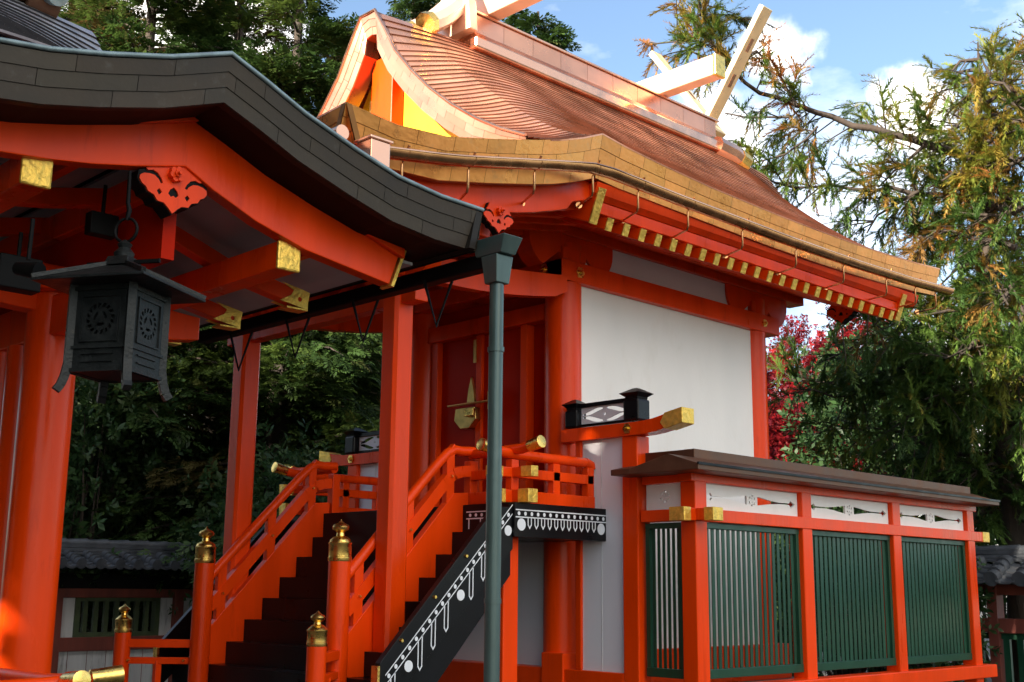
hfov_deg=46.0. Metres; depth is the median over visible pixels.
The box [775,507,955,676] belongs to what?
shrub
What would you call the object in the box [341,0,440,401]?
conifer tree
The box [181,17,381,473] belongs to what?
conifer tree
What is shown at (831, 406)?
shrub
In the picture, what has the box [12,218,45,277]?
spot lamp
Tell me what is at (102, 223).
spot lamp
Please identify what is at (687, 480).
lattice fence
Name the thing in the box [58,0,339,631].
conifer tree
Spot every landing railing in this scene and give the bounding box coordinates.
[112,604,189,681]
[305,611,339,681]
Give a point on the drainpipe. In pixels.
(495, 252)
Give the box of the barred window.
[72,598,160,636]
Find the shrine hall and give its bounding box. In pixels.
[223,0,954,681]
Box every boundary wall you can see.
[51,538,195,681]
[827,545,1023,681]
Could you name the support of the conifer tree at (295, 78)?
on the ground
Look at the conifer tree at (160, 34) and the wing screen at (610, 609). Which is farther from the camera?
the conifer tree at (160, 34)
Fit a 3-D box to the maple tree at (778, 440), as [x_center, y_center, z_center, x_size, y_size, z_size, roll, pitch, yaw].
[6.302,3.109,28.147,7.491,8.519,7.974,3,-12,-14]
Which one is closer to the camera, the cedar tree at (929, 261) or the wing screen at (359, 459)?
the wing screen at (359, 459)
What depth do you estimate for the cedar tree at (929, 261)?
20.70 m
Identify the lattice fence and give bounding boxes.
[611,449,999,681]
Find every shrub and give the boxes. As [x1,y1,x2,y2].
[59,352,229,631]
[61,430,225,631]
[166,418,347,614]
[771,318,966,537]
[774,533,839,639]
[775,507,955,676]
[821,515,1003,681]
[870,409,1023,678]
[916,384,1016,544]
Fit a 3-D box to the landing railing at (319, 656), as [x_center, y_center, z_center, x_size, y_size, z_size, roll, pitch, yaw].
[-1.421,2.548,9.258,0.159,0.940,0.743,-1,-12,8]
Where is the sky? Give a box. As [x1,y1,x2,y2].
[27,0,1023,596]
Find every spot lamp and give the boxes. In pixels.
[0,232,42,294]
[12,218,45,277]
[84,185,118,239]
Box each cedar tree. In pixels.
[633,0,1023,681]
[891,60,1023,583]
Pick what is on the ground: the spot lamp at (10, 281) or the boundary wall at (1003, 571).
the boundary wall at (1003, 571)
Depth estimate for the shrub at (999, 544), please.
20.38 m
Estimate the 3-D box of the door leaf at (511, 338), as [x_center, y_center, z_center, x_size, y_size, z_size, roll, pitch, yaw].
[-0.090,0.792,12.569,0.035,1.830,0.650,12,-16,-43]
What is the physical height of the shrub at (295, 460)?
3.915 m
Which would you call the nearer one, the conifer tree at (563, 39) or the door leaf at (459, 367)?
the door leaf at (459, 367)
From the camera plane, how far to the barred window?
16.53 m
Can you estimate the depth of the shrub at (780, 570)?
23.55 m
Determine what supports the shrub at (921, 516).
on the ground
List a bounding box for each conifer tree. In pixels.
[58,0,201,626]
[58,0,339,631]
[64,0,381,624]
[85,0,382,630]
[139,28,216,616]
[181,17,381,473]
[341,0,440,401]
[499,8,581,51]
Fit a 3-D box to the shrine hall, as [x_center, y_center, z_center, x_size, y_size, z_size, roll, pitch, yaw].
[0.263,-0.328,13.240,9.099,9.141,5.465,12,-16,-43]
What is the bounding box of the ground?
[818,597,1006,681]
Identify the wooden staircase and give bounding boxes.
[152,444,512,681]
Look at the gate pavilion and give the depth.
7.32 m
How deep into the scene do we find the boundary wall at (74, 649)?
16.47 m
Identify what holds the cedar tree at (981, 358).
on the ground
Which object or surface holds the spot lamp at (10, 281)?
hanging from the gate pavilion
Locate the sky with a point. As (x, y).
(846, 39)
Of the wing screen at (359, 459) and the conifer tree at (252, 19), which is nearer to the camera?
the wing screen at (359, 459)
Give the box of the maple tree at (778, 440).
[766,300,919,623]
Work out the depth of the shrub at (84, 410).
17.96 m
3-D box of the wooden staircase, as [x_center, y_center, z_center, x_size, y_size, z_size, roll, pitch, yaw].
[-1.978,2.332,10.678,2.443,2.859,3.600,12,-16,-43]
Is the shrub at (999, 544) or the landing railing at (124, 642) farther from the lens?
the shrub at (999, 544)
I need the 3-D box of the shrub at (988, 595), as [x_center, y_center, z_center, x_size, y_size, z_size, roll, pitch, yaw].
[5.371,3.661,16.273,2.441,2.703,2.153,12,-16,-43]
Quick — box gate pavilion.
[0,0,483,681]
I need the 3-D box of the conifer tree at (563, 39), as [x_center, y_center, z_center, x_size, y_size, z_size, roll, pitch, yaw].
[0.809,-0.529,27.715,5.492,15.351,6.544,-4,-13,23]
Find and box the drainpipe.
[474,233,522,681]
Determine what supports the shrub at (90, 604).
on the ground
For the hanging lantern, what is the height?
1.232 m
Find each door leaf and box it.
[440,337,476,503]
[482,328,520,491]
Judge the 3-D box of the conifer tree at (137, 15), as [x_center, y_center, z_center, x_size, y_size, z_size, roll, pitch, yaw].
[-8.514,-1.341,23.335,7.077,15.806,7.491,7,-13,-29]
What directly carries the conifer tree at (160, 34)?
on the ground
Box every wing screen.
[319,428,379,508]
[561,388,693,681]
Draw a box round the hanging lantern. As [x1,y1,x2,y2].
[31,171,206,403]

